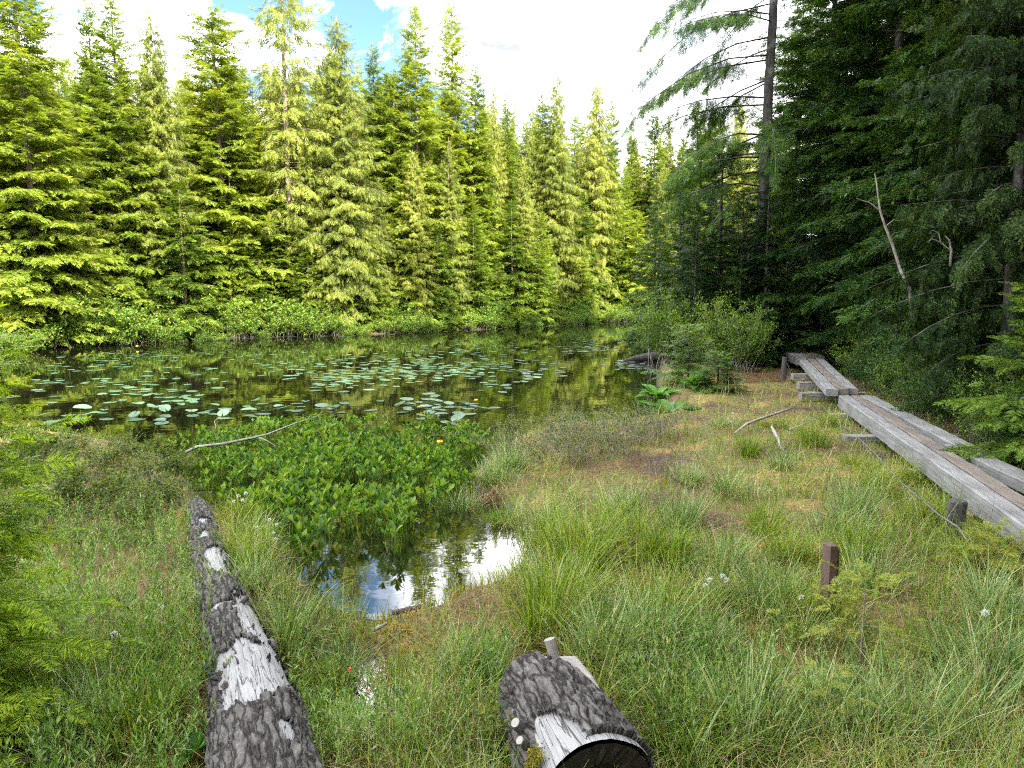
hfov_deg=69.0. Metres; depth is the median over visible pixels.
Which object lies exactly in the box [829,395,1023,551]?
long boardwalk
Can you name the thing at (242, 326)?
shore bush
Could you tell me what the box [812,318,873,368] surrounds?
bush
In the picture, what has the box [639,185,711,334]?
young fir
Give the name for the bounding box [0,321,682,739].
pond water
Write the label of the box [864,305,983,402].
bush
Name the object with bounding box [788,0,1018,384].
fir tree
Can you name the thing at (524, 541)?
grass tussock
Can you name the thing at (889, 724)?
grass tussock
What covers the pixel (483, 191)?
young fir
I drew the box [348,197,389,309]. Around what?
young fir
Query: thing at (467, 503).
grass tussock
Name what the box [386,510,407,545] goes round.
buckbean plant
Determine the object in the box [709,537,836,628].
grass tussock
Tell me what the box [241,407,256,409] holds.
lily pad
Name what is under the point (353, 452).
buckbean bed
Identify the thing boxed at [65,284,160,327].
shore bush
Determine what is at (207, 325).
shore bush
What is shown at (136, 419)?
lily pad
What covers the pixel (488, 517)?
grass tussock
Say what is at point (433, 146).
fir tree
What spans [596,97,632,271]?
fir tree
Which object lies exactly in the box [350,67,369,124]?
fir tree
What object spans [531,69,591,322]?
cedar tree
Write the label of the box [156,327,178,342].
shore bush
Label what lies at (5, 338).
shore bush
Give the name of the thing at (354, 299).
young fir
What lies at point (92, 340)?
shore bush
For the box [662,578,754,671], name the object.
grass tussock
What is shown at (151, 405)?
lily pad
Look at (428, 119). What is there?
fir tree
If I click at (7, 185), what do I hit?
fir tree
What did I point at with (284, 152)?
hemlock tree
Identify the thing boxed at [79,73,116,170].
cedar tree
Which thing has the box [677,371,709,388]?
skunk cabbage
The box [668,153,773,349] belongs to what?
young fir
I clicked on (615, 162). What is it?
cedar tree
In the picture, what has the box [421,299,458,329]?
shore bush
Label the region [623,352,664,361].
floating log
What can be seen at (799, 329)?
young fir
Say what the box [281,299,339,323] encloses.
shore bush
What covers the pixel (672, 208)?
cedar tree
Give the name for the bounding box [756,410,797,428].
grass tussock
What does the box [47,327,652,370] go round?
distant lily pads
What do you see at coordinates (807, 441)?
grass tussock
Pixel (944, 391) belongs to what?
bush
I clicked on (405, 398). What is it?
lily pad
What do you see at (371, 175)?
cedar tree
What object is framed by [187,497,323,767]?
fallen log
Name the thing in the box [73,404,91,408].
lily pad
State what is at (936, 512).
steel cable
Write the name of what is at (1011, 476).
side timber
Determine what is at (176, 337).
shore bush
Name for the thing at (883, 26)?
fir tree
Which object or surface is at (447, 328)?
shore bush
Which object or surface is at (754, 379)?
brown litter
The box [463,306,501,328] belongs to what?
shore bush
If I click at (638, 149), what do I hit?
fir tree
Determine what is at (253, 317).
shore bush
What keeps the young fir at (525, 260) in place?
on the ground at (598, 464)
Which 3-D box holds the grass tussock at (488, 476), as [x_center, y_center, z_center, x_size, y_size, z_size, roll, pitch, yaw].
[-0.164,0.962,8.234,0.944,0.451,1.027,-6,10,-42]
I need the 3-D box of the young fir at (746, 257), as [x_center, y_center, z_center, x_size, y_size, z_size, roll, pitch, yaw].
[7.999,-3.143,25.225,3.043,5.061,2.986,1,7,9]
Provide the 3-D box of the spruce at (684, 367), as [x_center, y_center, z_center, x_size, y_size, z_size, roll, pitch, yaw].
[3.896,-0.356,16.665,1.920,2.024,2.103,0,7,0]
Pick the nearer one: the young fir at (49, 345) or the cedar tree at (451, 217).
the young fir at (49, 345)
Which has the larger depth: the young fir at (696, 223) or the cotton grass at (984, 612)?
the young fir at (696, 223)
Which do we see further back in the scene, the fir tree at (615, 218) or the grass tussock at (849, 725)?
the fir tree at (615, 218)
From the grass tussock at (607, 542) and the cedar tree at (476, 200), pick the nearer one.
the grass tussock at (607, 542)
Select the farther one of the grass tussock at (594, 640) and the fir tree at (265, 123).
the fir tree at (265, 123)
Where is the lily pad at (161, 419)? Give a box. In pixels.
[154,417,165,420]
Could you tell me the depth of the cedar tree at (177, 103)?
39.42 m
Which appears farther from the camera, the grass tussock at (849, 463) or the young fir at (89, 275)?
the young fir at (89, 275)
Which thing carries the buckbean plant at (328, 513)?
in the pond water
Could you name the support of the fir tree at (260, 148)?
on the ground at (598, 464)
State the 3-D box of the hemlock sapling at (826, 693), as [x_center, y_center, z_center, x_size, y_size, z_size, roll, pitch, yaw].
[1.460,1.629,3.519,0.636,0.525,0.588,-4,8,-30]
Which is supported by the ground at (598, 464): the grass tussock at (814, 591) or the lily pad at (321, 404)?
the grass tussock at (814, 591)
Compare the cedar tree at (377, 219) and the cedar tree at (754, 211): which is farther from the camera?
the cedar tree at (754, 211)
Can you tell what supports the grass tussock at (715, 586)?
on the ground at (598, 464)
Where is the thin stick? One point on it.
(378, 627)
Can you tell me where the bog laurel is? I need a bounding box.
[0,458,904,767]
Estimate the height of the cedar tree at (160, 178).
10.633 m
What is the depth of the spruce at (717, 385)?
15.40 m
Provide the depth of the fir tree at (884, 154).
21.84 m
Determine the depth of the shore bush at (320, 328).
36.16 m
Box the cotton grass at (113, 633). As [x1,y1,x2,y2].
[109,630,117,653]
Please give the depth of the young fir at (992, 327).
10.97 m
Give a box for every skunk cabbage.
[634,384,681,399]
[639,399,700,413]
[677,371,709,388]
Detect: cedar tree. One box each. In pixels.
[0,114,37,212]
[8,161,48,284]
[30,80,83,216]
[41,93,111,302]
[59,52,82,94]
[67,89,94,212]
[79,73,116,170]
[87,83,130,219]
[91,171,119,299]
[99,158,150,318]
[114,67,141,176]
[116,4,225,331]
[131,54,151,118]
[140,115,202,319]
[168,76,197,173]
[171,68,197,150]
[189,73,212,162]
[207,86,248,220]
[258,76,282,162]
[279,143,346,333]
[290,16,404,334]
[294,105,311,237]
[298,119,327,255]
[309,85,338,170]
[337,93,373,181]
[354,94,373,178]
[366,179,402,318]
[369,82,398,176]
[389,150,448,330]
[407,113,438,238]
[432,139,479,329]
[465,162,487,260]
[473,100,498,155]
[479,84,515,291]
[499,111,520,192]
[505,156,543,321]
[507,106,526,175]
[515,134,546,249]
[518,103,544,188]
[530,119,544,193]
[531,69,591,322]
[532,138,578,307]
[565,144,584,241]
[570,78,629,317]
[578,237,592,308]
[608,139,621,208]
[629,156,649,258]
[641,171,676,286]
[643,160,656,230]
[651,117,682,248]
[653,134,663,172]
[667,190,678,247]
[709,104,757,254]
[744,180,758,246]
[843,0,1023,441]
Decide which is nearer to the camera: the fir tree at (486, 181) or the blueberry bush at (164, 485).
the blueberry bush at (164, 485)
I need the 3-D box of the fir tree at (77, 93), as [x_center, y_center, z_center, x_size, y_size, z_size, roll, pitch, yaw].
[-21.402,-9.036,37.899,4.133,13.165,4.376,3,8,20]
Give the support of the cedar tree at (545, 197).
on the ground at (598, 464)
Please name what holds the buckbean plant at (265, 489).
on the ground at (598, 464)
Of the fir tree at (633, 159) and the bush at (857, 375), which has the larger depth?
the fir tree at (633, 159)
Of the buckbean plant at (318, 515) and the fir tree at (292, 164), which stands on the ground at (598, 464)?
the fir tree at (292, 164)
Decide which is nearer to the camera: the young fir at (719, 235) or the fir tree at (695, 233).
the young fir at (719, 235)
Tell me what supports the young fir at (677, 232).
on the ground at (598, 464)
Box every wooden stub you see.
[781,357,786,380]
[945,498,967,536]
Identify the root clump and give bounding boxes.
[468,486,507,507]
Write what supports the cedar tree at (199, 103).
on the ground at (598, 464)
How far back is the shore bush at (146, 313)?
32.08 m
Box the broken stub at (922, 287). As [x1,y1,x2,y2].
[919,279,926,295]
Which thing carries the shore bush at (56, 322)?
on the ground at (598, 464)
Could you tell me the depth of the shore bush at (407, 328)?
38.67 m
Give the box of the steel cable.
[787,363,1023,600]
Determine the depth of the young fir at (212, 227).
36.13 m
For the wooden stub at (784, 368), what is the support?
in the ground at (598, 464)
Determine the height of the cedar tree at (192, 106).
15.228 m
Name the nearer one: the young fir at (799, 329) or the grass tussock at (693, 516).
the grass tussock at (693, 516)
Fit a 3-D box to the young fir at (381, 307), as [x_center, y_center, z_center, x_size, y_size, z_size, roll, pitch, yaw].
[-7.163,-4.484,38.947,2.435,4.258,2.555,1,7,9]
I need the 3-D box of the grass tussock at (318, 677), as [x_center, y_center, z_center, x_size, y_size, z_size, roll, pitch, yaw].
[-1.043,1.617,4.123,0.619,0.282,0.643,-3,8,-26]
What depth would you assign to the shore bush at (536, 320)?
46.51 m
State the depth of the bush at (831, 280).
16.67 m
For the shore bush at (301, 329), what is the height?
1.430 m
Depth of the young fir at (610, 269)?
53.58 m
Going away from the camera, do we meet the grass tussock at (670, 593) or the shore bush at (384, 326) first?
the grass tussock at (670, 593)
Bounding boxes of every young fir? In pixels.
[0,181,101,349]
[69,217,128,317]
[81,202,105,292]
[124,247,171,319]
[137,178,236,339]
[201,201,237,331]
[203,205,276,336]
[237,216,288,336]
[280,230,341,334]
[323,243,376,332]
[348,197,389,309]
[355,258,395,331]
[376,183,441,330]
[385,189,415,309]
[411,193,450,305]
[417,226,467,330]
[436,195,484,328]
[452,213,508,328]
[468,187,510,327]
[482,259,516,327]
[490,200,546,326]
[499,200,549,324]
[519,241,564,325]
[534,231,562,318]
[562,246,604,321]
[565,189,608,321]
[596,188,637,321]
[598,230,636,321]
[604,209,656,321]
[616,202,674,341]
[616,220,681,352]
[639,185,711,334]
[641,227,677,296]
[644,206,728,363]
[646,201,727,350]
[653,139,780,364]
[667,213,686,282]
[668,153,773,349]
[697,190,788,366]
[711,168,809,349]
[717,163,828,367]
[724,216,780,346]
[828,204,908,364]
[860,215,941,375]
[944,226,1018,378]
[976,272,1003,374]
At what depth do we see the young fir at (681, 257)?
24.16 m
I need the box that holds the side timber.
[944,444,1023,493]
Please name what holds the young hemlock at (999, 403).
on the ground at (598, 464)
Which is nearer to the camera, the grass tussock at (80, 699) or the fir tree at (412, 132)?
the grass tussock at (80, 699)
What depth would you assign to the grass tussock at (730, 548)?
5.43 m
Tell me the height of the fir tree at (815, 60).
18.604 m
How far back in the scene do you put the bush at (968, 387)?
10.22 m
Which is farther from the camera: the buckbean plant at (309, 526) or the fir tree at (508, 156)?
the fir tree at (508, 156)
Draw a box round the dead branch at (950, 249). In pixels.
[929,230,952,266]
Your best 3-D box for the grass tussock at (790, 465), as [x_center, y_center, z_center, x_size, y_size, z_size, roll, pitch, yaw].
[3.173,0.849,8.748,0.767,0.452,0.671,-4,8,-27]
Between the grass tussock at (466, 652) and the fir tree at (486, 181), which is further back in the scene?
the fir tree at (486, 181)
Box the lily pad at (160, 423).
[154,421,168,424]
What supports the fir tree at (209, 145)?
on the ground at (598, 464)
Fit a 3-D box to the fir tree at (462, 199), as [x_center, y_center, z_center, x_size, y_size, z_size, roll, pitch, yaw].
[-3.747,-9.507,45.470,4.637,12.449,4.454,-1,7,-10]
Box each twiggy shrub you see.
[466,412,536,456]
[495,410,598,462]
[509,398,590,440]
[527,397,636,468]
[555,399,625,443]
[569,402,664,458]
[599,395,678,446]
[631,394,698,438]
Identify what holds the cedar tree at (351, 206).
on the ground at (598, 464)
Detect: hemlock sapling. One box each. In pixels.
[758,656,888,759]
[767,559,938,674]
[925,517,1023,589]
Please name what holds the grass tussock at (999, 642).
on the ground at (598, 464)
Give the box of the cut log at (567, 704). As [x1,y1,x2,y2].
[496,637,653,767]
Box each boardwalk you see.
[774,347,823,364]
[790,357,864,399]
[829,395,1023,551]
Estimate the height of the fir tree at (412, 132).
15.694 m
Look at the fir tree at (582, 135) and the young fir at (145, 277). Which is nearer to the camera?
the young fir at (145, 277)
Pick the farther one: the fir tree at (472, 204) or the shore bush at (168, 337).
the fir tree at (472, 204)
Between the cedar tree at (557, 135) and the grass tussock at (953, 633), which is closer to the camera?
the grass tussock at (953, 633)
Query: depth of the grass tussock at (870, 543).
5.67 m
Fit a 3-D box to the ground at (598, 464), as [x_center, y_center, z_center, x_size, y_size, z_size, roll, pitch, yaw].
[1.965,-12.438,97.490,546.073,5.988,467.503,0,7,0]
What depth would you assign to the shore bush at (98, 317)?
30.01 m
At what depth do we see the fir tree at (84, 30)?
32.46 m
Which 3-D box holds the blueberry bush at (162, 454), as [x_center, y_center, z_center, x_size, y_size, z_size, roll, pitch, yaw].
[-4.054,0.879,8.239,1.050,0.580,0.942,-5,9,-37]
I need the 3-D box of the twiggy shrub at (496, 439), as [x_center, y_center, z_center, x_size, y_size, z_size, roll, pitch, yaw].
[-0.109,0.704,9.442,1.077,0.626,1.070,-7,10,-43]
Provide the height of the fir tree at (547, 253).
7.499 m
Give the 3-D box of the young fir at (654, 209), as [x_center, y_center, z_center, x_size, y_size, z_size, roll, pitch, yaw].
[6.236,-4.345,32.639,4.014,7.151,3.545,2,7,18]
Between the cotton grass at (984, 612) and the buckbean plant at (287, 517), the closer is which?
the cotton grass at (984, 612)
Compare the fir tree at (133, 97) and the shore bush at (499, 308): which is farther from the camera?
the shore bush at (499, 308)
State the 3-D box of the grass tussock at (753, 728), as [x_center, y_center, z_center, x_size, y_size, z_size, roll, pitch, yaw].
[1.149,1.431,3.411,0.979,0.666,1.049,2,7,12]
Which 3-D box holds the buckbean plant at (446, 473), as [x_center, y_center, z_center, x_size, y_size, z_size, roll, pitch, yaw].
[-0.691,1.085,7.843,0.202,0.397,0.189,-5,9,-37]
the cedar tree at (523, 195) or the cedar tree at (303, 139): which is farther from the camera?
the cedar tree at (523, 195)
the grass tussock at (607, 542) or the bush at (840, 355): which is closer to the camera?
the grass tussock at (607, 542)
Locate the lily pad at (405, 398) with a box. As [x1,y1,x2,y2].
[399,397,412,399]
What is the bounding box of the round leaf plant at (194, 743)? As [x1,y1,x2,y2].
[170,731,205,766]
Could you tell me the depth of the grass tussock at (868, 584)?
5.20 m
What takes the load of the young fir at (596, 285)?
on the ground at (598, 464)
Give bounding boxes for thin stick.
[372,622,387,631]
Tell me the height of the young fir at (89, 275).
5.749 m
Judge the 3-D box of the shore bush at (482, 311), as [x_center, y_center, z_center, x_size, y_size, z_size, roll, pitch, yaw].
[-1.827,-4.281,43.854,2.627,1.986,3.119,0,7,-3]
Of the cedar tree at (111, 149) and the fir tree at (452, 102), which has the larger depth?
the fir tree at (452, 102)
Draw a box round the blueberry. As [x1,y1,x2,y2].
[0,421,957,767]
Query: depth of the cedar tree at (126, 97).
38.05 m
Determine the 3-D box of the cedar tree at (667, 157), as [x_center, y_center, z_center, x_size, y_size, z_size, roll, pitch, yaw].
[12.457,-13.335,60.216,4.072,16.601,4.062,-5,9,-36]
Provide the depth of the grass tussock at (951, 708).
3.42 m
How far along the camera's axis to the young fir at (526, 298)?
45.95 m
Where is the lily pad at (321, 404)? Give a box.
[315,403,328,406]
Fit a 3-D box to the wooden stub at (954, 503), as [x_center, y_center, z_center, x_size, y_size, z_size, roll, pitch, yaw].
[3.828,1.241,6.426,0.161,0.506,0.159,0,7,0]
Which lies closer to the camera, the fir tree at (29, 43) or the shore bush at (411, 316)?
the fir tree at (29, 43)
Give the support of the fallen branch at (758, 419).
on the ground at (598, 464)
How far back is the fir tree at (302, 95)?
47.08 m
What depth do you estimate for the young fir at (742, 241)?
20.76 m
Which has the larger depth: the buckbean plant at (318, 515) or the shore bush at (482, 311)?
the shore bush at (482, 311)
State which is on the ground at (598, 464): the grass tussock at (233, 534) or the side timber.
the grass tussock at (233, 534)
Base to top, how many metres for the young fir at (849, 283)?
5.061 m
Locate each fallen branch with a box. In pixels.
[185,414,322,452]
[392,602,434,614]
[734,407,792,433]
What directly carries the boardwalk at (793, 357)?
on the ground at (598, 464)
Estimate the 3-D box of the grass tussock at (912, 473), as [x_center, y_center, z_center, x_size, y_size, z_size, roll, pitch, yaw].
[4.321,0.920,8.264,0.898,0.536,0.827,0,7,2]
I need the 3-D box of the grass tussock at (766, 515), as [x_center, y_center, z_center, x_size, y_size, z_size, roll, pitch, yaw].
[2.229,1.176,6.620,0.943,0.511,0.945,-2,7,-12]
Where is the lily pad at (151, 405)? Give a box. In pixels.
[147,404,157,407]
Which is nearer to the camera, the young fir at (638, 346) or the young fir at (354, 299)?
the young fir at (638, 346)
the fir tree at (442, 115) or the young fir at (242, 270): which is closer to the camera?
the young fir at (242, 270)
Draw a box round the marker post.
[819,542,839,622]
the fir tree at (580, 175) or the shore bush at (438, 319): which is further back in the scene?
the fir tree at (580, 175)
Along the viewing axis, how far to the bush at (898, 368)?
13.14 m
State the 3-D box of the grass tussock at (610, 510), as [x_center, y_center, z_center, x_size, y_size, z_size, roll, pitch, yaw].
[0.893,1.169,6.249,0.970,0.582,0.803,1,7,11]
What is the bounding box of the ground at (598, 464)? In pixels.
[0,320,1023,767]
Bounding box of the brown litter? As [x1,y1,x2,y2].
[721,338,825,382]
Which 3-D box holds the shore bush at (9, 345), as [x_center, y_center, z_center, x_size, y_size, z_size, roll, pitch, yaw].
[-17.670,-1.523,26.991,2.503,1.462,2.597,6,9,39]
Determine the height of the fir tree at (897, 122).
17.570 m
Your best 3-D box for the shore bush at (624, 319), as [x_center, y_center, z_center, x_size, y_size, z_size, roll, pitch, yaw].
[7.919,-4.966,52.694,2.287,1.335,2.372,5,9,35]
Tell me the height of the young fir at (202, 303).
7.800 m
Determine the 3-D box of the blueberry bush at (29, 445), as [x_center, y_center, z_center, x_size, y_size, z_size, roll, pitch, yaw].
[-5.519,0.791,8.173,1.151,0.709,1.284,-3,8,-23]
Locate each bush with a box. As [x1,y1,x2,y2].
[0,289,47,341]
[0,324,61,352]
[0,325,12,351]
[0,419,70,473]
[0,429,78,453]
[4,456,99,515]
[13,425,120,480]
[21,317,87,347]
[26,288,127,325]
[31,306,116,347]
[46,429,106,452]
[47,450,160,510]
[48,304,118,328]
[63,296,146,345]
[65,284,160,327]
[68,325,116,346]
[74,432,138,465]
[89,435,161,457]
[91,316,142,344]
[93,436,194,486]
[97,480,163,527]
[102,461,201,509]
[107,311,148,343]
[122,309,183,342]
[132,303,155,334]
[145,296,200,331]
[151,452,200,473]
[154,324,192,342]
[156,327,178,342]
[168,315,217,339]
[183,316,225,334]
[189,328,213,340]
[193,295,263,336]
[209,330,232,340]
[216,314,256,337]
[227,287,301,335]
[228,307,271,334]
[228,313,266,337]
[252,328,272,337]
[253,309,294,336]
[268,301,317,335]
[275,305,315,334]
[276,312,320,335]
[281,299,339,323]
[290,306,349,335]
[319,313,353,334]
[341,326,361,334]
[342,302,383,330]
[349,323,375,334]
[367,315,396,332]
[379,296,416,331]
[389,311,430,332]
[392,323,406,331]
[398,312,430,325]
[403,305,439,317]
[408,312,442,331]
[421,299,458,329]
[426,318,445,331]
[441,323,455,330]
[457,311,483,329]
[463,296,496,326]
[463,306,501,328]
[472,296,513,326]
[479,313,504,328]
[501,318,516,328]
[515,308,536,325]
[516,318,531,327]
[530,315,544,322]
[548,307,564,320]
[554,296,595,323]
[560,308,581,318]
[560,313,579,324]
[561,309,591,324]
[583,312,601,323]
[597,303,631,322]
[610,297,636,320]
[612,305,634,321]
[622,281,714,367]
[652,292,713,334]
[658,287,760,369]
[696,296,787,372]
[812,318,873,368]
[817,307,852,351]
[822,332,888,378]
[825,242,946,348]
[831,288,887,353]
[836,325,912,400]
[838,344,880,386]
[850,247,1001,359]
[852,287,929,386]
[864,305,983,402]
[864,347,928,408]
[893,368,951,420]
[896,342,1020,437]
[898,330,981,424]
[928,366,1022,449]
[930,356,1023,441]
[948,358,1023,446]
[950,388,1023,468]
[953,270,1022,345]
[986,369,1023,436]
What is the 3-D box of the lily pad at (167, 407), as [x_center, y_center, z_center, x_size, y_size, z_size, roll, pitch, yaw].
[-6.354,0.438,13.635,0.202,0.022,0.268,-19,35,-33]
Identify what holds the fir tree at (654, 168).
on the ground at (598, 464)
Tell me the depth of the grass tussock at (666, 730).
3.45 m
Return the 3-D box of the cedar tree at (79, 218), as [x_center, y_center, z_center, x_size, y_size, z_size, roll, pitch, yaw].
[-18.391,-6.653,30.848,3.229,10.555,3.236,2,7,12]
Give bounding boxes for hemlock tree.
[216,0,349,329]
[600,0,797,362]
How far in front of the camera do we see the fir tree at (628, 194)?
56.94 m
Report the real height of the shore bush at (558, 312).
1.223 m
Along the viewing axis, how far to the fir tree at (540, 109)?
50.42 m
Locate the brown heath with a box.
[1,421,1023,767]
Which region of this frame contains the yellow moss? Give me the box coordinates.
[100,457,939,767]
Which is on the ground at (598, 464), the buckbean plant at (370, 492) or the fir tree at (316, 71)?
the fir tree at (316, 71)
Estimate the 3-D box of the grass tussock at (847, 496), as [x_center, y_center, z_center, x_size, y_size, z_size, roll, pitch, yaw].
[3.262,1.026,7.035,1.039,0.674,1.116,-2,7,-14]
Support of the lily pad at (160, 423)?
on the pond water
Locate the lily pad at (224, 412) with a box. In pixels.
[217,409,228,415]
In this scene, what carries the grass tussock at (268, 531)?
on the ground at (598, 464)
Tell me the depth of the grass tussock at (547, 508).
7.04 m
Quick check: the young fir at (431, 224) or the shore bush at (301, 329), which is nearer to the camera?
the shore bush at (301, 329)
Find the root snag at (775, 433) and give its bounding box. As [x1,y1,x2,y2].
[771,426,781,448]
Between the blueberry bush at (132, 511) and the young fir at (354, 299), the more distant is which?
the young fir at (354, 299)
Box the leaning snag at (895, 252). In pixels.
[856,173,913,318]
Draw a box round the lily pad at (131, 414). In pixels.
[128,411,139,416]
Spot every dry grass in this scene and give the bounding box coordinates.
[0,372,1023,767]
[1,370,1023,767]
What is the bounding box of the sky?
[0,0,857,197]
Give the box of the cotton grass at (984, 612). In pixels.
[980,608,988,638]
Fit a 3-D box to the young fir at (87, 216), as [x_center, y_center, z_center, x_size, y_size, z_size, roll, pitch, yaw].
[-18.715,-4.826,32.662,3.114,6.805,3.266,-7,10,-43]
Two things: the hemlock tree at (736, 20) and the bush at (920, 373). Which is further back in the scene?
the hemlock tree at (736, 20)
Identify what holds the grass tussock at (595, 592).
on the ground at (598, 464)
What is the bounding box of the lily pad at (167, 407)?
[159,404,170,411]
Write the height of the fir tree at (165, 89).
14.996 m
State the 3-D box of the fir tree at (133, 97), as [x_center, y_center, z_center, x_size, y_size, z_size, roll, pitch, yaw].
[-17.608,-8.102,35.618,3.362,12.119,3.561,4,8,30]
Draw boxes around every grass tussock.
[0,616,175,767]
[14,613,119,673]
[34,607,212,734]
[55,626,222,767]
[163,532,310,604]
[170,498,290,561]
[199,476,275,526]
[202,561,361,670]
[215,519,307,569]
[222,502,290,552]
[285,625,405,696]
[287,642,376,698]
[342,634,445,703]
[403,615,536,702]
[413,621,522,690]
[422,476,501,514]
[437,530,631,657]
[458,637,664,763]
[462,450,538,490]
[465,494,537,530]
[467,527,599,620]
[477,429,552,473]
[484,490,588,568]
[485,485,589,533]
[502,536,648,618]
[512,486,663,578]
[524,569,710,680]
[534,543,718,673]
[573,494,715,574]
[575,487,667,540]
[580,473,666,521]
[590,549,746,632]
[604,638,760,767]
[619,645,737,714]
[621,660,797,767]
[645,476,742,536]
[658,611,861,767]
[659,454,714,487]
[660,509,793,590]
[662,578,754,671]
[674,551,801,627]
[696,456,781,508]
[703,414,742,428]
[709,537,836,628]
[725,427,773,461]
[729,482,815,540]
[736,569,844,656]
[743,518,851,577]
[753,641,991,767]
[754,544,903,632]
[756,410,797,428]
[758,437,801,470]
[788,417,842,450]
[790,488,891,543]
[804,458,908,520]
[806,644,963,766]
[808,498,913,579]
[811,408,851,427]
[817,530,934,605]
[830,619,1023,767]
[833,447,919,495]
[834,443,877,468]
[852,567,1023,721]
[861,442,932,487]
[885,612,996,676]
[887,484,959,528]
[915,542,1023,642]
[922,515,1015,570]
[923,601,1023,686]
[934,552,1023,608]
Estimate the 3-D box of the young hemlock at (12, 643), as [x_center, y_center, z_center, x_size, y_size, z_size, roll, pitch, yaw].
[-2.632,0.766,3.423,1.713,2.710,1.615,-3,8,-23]
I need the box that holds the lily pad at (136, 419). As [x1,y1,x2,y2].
[128,418,144,420]
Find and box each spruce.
[641,323,725,387]
[683,350,754,393]
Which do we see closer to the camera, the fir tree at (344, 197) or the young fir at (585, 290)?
the fir tree at (344, 197)
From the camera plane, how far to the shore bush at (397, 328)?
38.86 m
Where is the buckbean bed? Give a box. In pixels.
[163,410,493,531]
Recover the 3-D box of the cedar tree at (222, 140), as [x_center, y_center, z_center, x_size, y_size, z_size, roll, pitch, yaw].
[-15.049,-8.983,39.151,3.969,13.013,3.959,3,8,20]
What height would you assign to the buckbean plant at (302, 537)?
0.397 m
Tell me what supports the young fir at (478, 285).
on the ground at (598, 464)
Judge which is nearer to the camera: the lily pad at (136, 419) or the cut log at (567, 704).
the cut log at (567, 704)
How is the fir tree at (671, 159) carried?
on the ground at (598, 464)
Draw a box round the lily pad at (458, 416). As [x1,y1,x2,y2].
[451,413,465,421]
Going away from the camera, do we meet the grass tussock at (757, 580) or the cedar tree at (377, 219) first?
the grass tussock at (757, 580)
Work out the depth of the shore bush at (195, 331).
32.96 m
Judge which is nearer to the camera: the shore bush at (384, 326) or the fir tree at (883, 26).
the fir tree at (883, 26)
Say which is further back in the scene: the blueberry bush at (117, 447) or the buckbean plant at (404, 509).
the blueberry bush at (117, 447)
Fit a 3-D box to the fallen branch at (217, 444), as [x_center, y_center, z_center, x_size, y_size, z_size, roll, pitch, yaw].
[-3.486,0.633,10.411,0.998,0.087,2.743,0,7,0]
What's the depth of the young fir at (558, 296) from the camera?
49.15 m
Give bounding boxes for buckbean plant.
[249,485,268,520]
[253,502,280,523]
[262,520,288,552]
[278,494,296,533]
[279,528,308,574]
[282,506,308,538]
[294,519,321,563]
[295,494,320,527]
[306,517,333,554]
[311,508,338,546]
[320,501,339,538]
[337,483,359,519]
[339,502,362,537]
[354,500,378,533]
[363,486,380,523]
[375,500,397,533]
[376,513,403,554]
[385,499,417,537]
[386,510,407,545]
[397,474,416,508]
[427,477,454,511]
[437,468,452,500]
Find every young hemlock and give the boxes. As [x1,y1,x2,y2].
[0,269,151,767]
[927,281,1023,492]
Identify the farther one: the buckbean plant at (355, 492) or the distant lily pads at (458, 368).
the distant lily pads at (458, 368)
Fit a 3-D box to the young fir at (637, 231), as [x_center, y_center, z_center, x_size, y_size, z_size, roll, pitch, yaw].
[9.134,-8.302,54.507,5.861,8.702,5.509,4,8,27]
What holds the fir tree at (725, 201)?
on the ground at (598, 464)
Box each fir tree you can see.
[0,0,126,345]
[0,96,42,234]
[0,184,21,342]
[24,27,66,150]
[37,111,103,306]
[50,56,73,144]
[58,0,145,309]
[68,72,101,155]
[77,0,186,324]
[126,85,147,226]
[158,71,171,116]
[166,0,303,332]
[176,90,216,241]
[186,167,223,316]
[202,104,230,226]
[212,176,256,310]
[233,62,276,263]
[242,80,276,186]
[243,101,284,258]
[257,169,307,330]
[267,97,298,222]
[271,61,281,109]
[271,86,298,178]
[291,74,309,122]
[304,64,332,127]
[316,163,361,313]
[344,123,373,259]
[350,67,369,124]
[354,42,400,268]
[365,33,435,308]
[368,94,392,223]
[376,2,477,312]
[380,71,409,154]
[398,88,414,169]
[420,96,441,170]
[423,1,501,300]
[427,110,441,176]
[433,123,481,278]
[436,98,450,149]
[449,63,506,298]
[462,192,492,308]
[477,106,500,187]
[495,89,527,241]
[498,132,520,211]
[513,122,535,191]
[521,88,566,299]
[533,212,558,321]
[565,112,585,186]
[567,155,603,291]
[569,125,599,239]
[592,163,626,286]
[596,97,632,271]
[618,165,639,292]
[619,225,638,316]
[620,124,645,269]
[626,141,649,213]
[629,109,677,286]
[663,142,677,172]
[670,141,694,210]
[671,103,719,266]
[673,139,691,193]
[673,195,714,303]
[698,93,730,216]
[702,202,714,268]
[710,180,739,296]
[724,1,827,327]
[729,0,894,348]
[744,0,956,374]
[748,116,788,270]
[768,1,885,334]
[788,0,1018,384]
[790,0,926,310]
[796,18,894,320]
[840,18,939,247]
[848,0,1023,416]
[874,17,999,349]
[983,34,1023,365]
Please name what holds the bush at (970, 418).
on the ground at (598, 464)
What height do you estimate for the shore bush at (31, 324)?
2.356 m
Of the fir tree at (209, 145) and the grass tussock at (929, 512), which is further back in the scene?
the fir tree at (209, 145)
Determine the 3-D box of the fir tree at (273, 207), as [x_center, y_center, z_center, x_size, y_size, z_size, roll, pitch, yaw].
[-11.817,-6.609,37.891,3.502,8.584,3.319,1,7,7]

